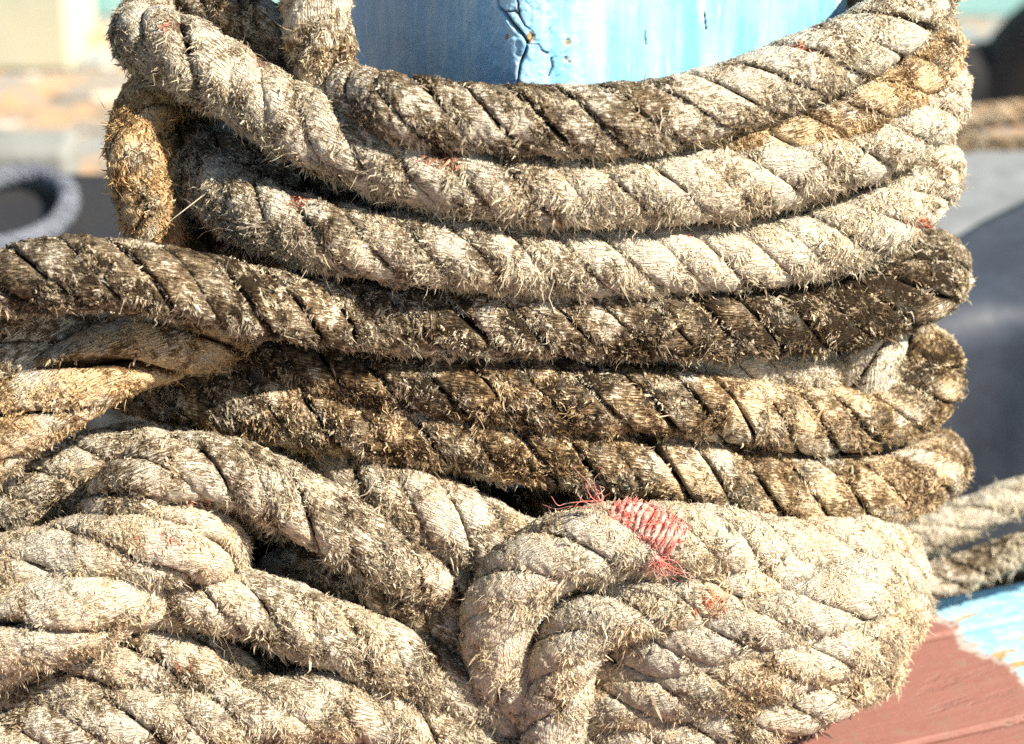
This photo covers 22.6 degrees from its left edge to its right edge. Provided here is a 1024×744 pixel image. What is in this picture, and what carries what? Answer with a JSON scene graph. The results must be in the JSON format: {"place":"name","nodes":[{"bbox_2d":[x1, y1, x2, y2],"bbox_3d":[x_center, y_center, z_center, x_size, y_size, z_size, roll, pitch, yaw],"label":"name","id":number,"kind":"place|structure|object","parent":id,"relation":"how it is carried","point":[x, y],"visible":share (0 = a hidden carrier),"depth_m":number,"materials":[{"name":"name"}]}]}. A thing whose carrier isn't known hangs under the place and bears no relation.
{"place":"outdoors","nodes":[
{"label":"outdoors","id":0,"kind":"place"},
{"bbox_2d":[0,129,80,173],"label":"fish box","id":1,"kind":"object","parent":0,"point":[56,148],"visible":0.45,"depth_m":3.04,"materials":[{"name":"white plastic"}]},
{"bbox_2d":[0,16,1023,599],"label":"deck","id":2,"kind":"structure","parent":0,"point":[54,100],"depth_m":3.69,"materials":[{"name":"brown wood"}]},
{"bbox_2d":[0,0,95,70],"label":"deck locker","id":3,"kind":"object","parent":2,"relation":"on","point":[44,35],"visible":1,"depth_m":3.77,"materials":[{"name":"beige paint"}]},
{"bbox_2d":[0,174,122,238],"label":"hatch","id":4,"kind":"object","parent":2,"relation":"on","point":[23,206],"depth_m":2.64,"materials":[{"name":"rubber"}]},
{"bbox_2d":[0,163,80,247],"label":"coiled line","id":5,"kind":"object","parent":4,"relation":"on","point":[59,219],"visible":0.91,"depth_m":2.61,"materials":[{"name":"grey fabric"}]},
{"bbox_2d":[54,408,214,444],"bbox_3d":[-0.352,0.058,2.183,0.066,0.088,0.276,20,32,36],"label":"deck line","id":6,"kind":"object","parent":2,"relation":"on","point":[109,416],"visible":0.08,"depth_m":2.15,"materials":[{"name":"grey"}]},
{"bbox_2d":[350,0,846,623],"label":"mooring post","id":7,"kind":"object","parent":2,"relation":"on","point":[498,42],"visible":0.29,"depth_m":1.60,"materials":[{"name":"blue paint"}]},
{"bbox_2d":[246,533,289,568],"bbox_3d":[-0.157,0.135,1.689,0.202,0.102,0.070,0,25,0],"label":"rope bight","id":8,"kind":"object","parent":7,"relation":"attached to","point":[258,551],"visible":0.02,"depth_m":1.67,"materials":[{"name":"beige fabric"}]},
{"bbox_2d":[144,564,522,740],"bbox_3d":[-0.122,0.185,1.638,0.328,0.165,0.095,2,25,3],"label":"rope bight","id":9,"kind":"object","parent":7,"relation":"attached to","point":[300,622],"visible":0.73,"depth_m":1.60,"materials":[{"name":"beige fabric"}]},
{"bbox_2d":[254,541,535,654],"bbox_3d":[-0.073,0.162,1.664,0.231,0.138,0.094,7,26,14],"label":"rope bight","id":10,"kind":"object","parent":7,"relation":"attached to","point":[293,560],"visible":0.27,"depth_m":1.62,"materials":[{"name":"beige fabric"}]},
{"bbox_2d":[67,428,475,621],"bbox_3d":[-0.153,0.105,1.605,0.292,0.156,0.078,0,25,0],"label":"rope bight","id":11,"kind":"object","parent":10,"relation":"on","point":[337,527],"visible":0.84,"depth_m":1.57,"materials":[{"name":"beige fabric"}]},
{"bbox_2d":[0,227,977,370],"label":"rope turn","id":12,"kind":"object","parent":7,"relation":"attached to","point":[59,275],"visible":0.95,"depth_m":1.57,"materials":[{"name":"brown fabric"}]},
{"bbox_2d":[0,419,290,548],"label":"rope bight","id":13,"kind":"object","parent":12,"relation":"attached to","point":[49,486],"visible":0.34,"depth_m":1.61,"materials":[{"name":"beige fabric"}]},
{"bbox_2d":[183,212,911,292],"bbox_3d":[0.008,-0.064,1.649,0.522,0.069,0.139,0,25,0],"label":"rope turn","id":14,"kind":"object","parent":12,"relation":"on","point":[205,242],"visible":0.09,"depth_m":1.63,"materials":[{"name":"brown fabric"}]},
{"bbox_2d":[0,314,273,499],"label":"rope bight","id":15,"kind":"object","parent":14,"relation":"attached to","point":[58,392],"visible":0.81,"depth_m":1.56,"materials":[{"name":"beige fabric"}]},
{"bbox_2d":[175,118,220,212],"bbox_3d":[-0.210,-0.105,1.691,0.059,0.152,0.075,8,26,16],"label":"rope bight","id":16,"kind":"object","parent":14,"relation":"attached to","point":[175,194],"visible":0.01,"depth_m":1.66,"materials":[{"name":"brown fabric"}]},
{"bbox_2d":[168,120,973,317],"bbox_3d":[0.039,-0.111,1.647,0.526,0.094,0.242,-2,25,-4],"label":"rope turn","id":17,"kind":"object","parent":12,"relation":"on","point":[225,195],"visible":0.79,"depth_m":1.56,"materials":[{"name":"beige fabric"}]},
{"bbox_2d":[103,0,977,240],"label":"rope turn","id":18,"kind":"object","parent":17,"relation":"on","point":[203,66],"visible":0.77,"depth_m":1.55,"materials":[{"name":"beige fabric"}]},
{"bbox_2d":[168,118,878,227],"bbox_3d":[0.013,-0.117,1.628,0.511,0.086,0.146,0,25,0],"label":"rope turn","id":19,"kind":"object","parent":7,"relation":"attached to","point":[245,153],"visible":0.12,"depth_m":1.60,"materials":[{"name":"brown fabric"}]},
{"bbox_2d":[450,474,628,518],"bbox_3d":[0.011,0.094,1.714,0.438,0.105,0.090,0,25,0],"label":"shadow gap","id":20,"kind":"object","parent":7,"relation":"attached to","point":[534,503],"visible":0.05,"depth_m":1.68,"materials":[{"name":"black"}]},
{"bbox_2d":[282,0,966,167],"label":"rope turn","id":21,"kind":"object","parent":7,"relation":"attached to","point":[857,43],"visible":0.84,"depth_m":1.52,"materials":[{"name":"beige fabric"}]},
{"bbox_2d":[175,0,285,68],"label":"rope bight","id":22,"kind":"object","parent":21,"relation":"attached to","point":[257,24],"visible":0.21,"depth_m":1.60,"materials":[{"name":"beige fabric"}]},
{"bbox_2d":[275,0,363,86],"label":"rope bight","id":23,"kind":"object","parent":21,"relation":"on","point":[318,37],"visible":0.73,"depth_m":1.56,"materials":[{"name":"beige fabric"}]},
{"bbox_2d":[596,544,932,701],"bbox_3d":[0.173,0.160,1.665,0.271,0.122,0.142,-14,28,-27],"label":"rope bight","id":24,"kind":"object","parent":7,"relation":"attached to","point":[849,592],"visible":0.81,"depth_m":1.60,"materials":[{"name":"beige fabric"}]},
{"bbox_2d":[803,509,927,560],"bbox_3d":[0.209,0.128,1.698,0.199,0.113,0.105,-18,30,-33],"label":"rope turn","id":25,"kind":"object","parent":24,"relation":"attached to","point":[846,536],"visible":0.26,"depth_m":1.65,"materials":[{"name":"beige fabric"}]},
{"bbox_2d":[658,0,972,215],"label":"rope turn","id":26,"kind":"object","parent":7,"relation":"attached to","point":[904,87],"visible":0.4,"depth_m":1.57,"materials":[{"name":"beige fabric"}]},
{"bbox_2d":[724,430,930,454],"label":"rope turn","id":27,"kind":"object","parent":7,"relation":"attached to","point":[843,452],"visible":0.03,"depth_m":1.72,"materials":[{"name":"brown fabric"}]},
{"bbox_2d":[835,334,908,453],"bbox_3d":[0.234,0.014,1.691,0.059,0.126,0.077,0,25,0],"label":"rope turn","id":28,"kind":"object","parent":7,"relation":"attached to","point":[878,367],"visible":0.3,"depth_m":1.66,"materials":[{"name":"beige fabric"}]},
{"bbox_2d":[903,475,1023,557],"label":"mooring line","id":29,"kind":"object","parent":7,"relation":"attached to","point":[979,512],"visible":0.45,"depth_m":1.85,"materials":[{"name":"fabric"}]},
{"bbox_2d":[929,529,1023,603],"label":"mooring line","id":30,"kind":"object","parent":7,"relation":"attached to","point":[965,571],"visible":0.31,"depth_m":1.84,"materials":[{"name":"fabric"}]},
{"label":"rope bight","id":31,"kind":"object","parent":7,"relation":"attached to","visible":0},
{"bbox_2d":[231,436,535,573],"bbox_3d":[-0.083,0.088,1.647,0.254,0.117,0.108,12,28,24],"label":"rope bight","id":32,"kind":"object","parent":31,"relation":"on","point":[454,522],"visible":0.41,"depth_m":1.60,"materials":[{"name":"beige fabric"}]},
{"bbox_2d":[111,365,974,528],"bbox_3d":[0.025,0.051,1.690,0.600,0.171,0.202,-6,26,-13],"label":"rope turn","id":33,"kind":"object","parent":31,"relation":"on","point":[929,473],"visible":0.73,"depth_m":1.61,"materials":[{"name":"brown fabric"}]},
{"bbox_2d":[233,323,968,463],"bbox_3d":[0.015,0.008,1.668,0.599,0.118,0.193,-6,26,-13],"label":"rope turn","id":34,"kind":"object","parent":33,"relation":"on","point":[566,396],"visible":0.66,"depth_m":1.60,"materials":[{"name":"brown fabric"}]},
{"bbox_2d":[0,310,119,380],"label":"rope bight","id":35,"kind":"object","parent":34,"relation":"attached to","point":[22,349],"visible":0.28,"depth_m":1.56,"materials":[{"name":"brown fabric"}]},
{"bbox_2d":[96,74,223,248],"bbox_3d":[-0.225,-0.132,1.635,0.071,0.132,0.124,9,27,19],"label":"rope bight","id":36,"kind":"object","parent":34,"relation":"on","point":[142,117],"visible":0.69,"depth_m":1.59,"materials":[{"name":"beige fabric"}]},
{"bbox_2d":[648,349,844,393],"bbox_3d":[0.165,0.009,1.658,0.167,0.085,0.085,-13,28,-26],"label":"rope turn","id":37,"kind":"object","parent":34,"relation":"on","point":[824,374],"visible":0.43,"depth_m":1.64,"materials":[{"name":"beige fabric"}]},
{"bbox_2d":[314,582,1023,743],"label":"raised deck","id":38,"kind":"structure","parent":2,"relation":"on","point":[964,684],"depth_m":1.78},
{"bbox_2d":[0,568,167,698],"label":"rope bight","id":39,"kind":"object","parent":38,"relation":"on","point":[49,623],"visible":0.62,"depth_m":1.55,"materials":[{"name":"beige fabric"}]},
{"bbox_2d":[0,503,254,600],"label":"rope bight","id":40,"kind":"object","parent":39,"relation":"on","point":[172,544],"visible":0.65,"depth_m":1.56,"materials":[{"name":"beige fabric"}]},
{"bbox_2d":[0,629,265,721],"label":"rope bight","id":41,"kind":"object","parent":38,"relation":"on","point":[152,660],"visible":0.48,"depth_m":1.60,"materials":[{"name":"beige fabric"}]},
{"bbox_2d":[0,666,519,743],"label":"rope bight","id":42,"kind":"object","parent":38,"relation":"on","point":[300,705],"visible":0.94,"depth_m":1.60,"materials":[{"name":"beige fabric"}]},
{"bbox_2d":[511,551,829,743],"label":"rope bight","id":43,"kind":"object","parent":38,"relation":"on","point":[581,634],"visible":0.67,"depth_m":1.59,"materials":[{"name":"beige fabric"}]},
{"bbox_2d":[587,587,939,743],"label":"rope bight","id":44,"kind":"object","parent":38,"relation":"on","point":[870,646],"visible":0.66,"depth_m":1.61,"materials":[{"name":"beige fabric"}]},
{"bbox_2d":[452,466,831,733],"bbox_3d":[0.125,0.143,1.644,0.335,0.226,0.105,-8,26,-17],"label":"bound rope loop","id":45,"kind":"object","parent":44,"relation":"on","point":[528,576],"visible":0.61,"depth_m":1.59,"materials":[{"name":"beige fabric"}]},
{"bbox_2d":[585,650,913,743],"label":"rope bight","id":46,"kind":"object","parent":44,"relation":"on","point":[827,706],"visible":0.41,"depth_m":1.62,"materials":[{"name":"beige fabric"}]},
{"bbox_2d":[933,151,1023,579],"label":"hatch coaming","id":47,"kind":"object","parent":2,"relation":"on","point":[995,179],"depth_m":2.54,"materials":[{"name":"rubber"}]},
{"bbox_2d":[927,201,1023,575],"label":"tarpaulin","id":48,"kind":"object","parent":47,"relation":"on","point":[986,418],"visible":0.34,"depth_m":2.29,"materials":[{"name":"grey"}]},
{"bbox_2d":[956,124,1023,152],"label":"net bundle","id":49,"kind":"object","parent":47,"relation":"on","point":[968,141],"visible":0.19,"depth_m":2.65,"materials":[{"name":"fabric"}]},
{"bbox_2d":[963,40,995,104],"bbox_3d":[0.680,-0.348,3.700,0.291,0.291,0.086,-4,37,-9],"label":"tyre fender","id":50,"kind":"object","parent":2,"relation":"on","point":[978,61],"visible":0.09,"depth_m":3.60,"materials":[{"name":"rubber"}]},
{"bbox_2d":[958,100,1023,131],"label":"deck line","id":51,"kind":"object","parent":2,"relation":"on","point":[988,116],"visible":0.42,"depth_m":2.88,"materials":[{"name":"beige fabric"}]},
{"bbox_2d":[987,3,1023,102],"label":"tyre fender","id":52,"kind":"object","parent":2,"relation":"on","point":[1005,41],"visible":0.44,"depth_m":3.58,"materials":[{"name":"rubber"}]},
{"bbox_2d":[95,0,1023,15],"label":"bulwark","id":53,"kind":"object","parent":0,"point":[967,8],"depth_m":4.04,"materials":[{"name":"teal paint"}]}
]}

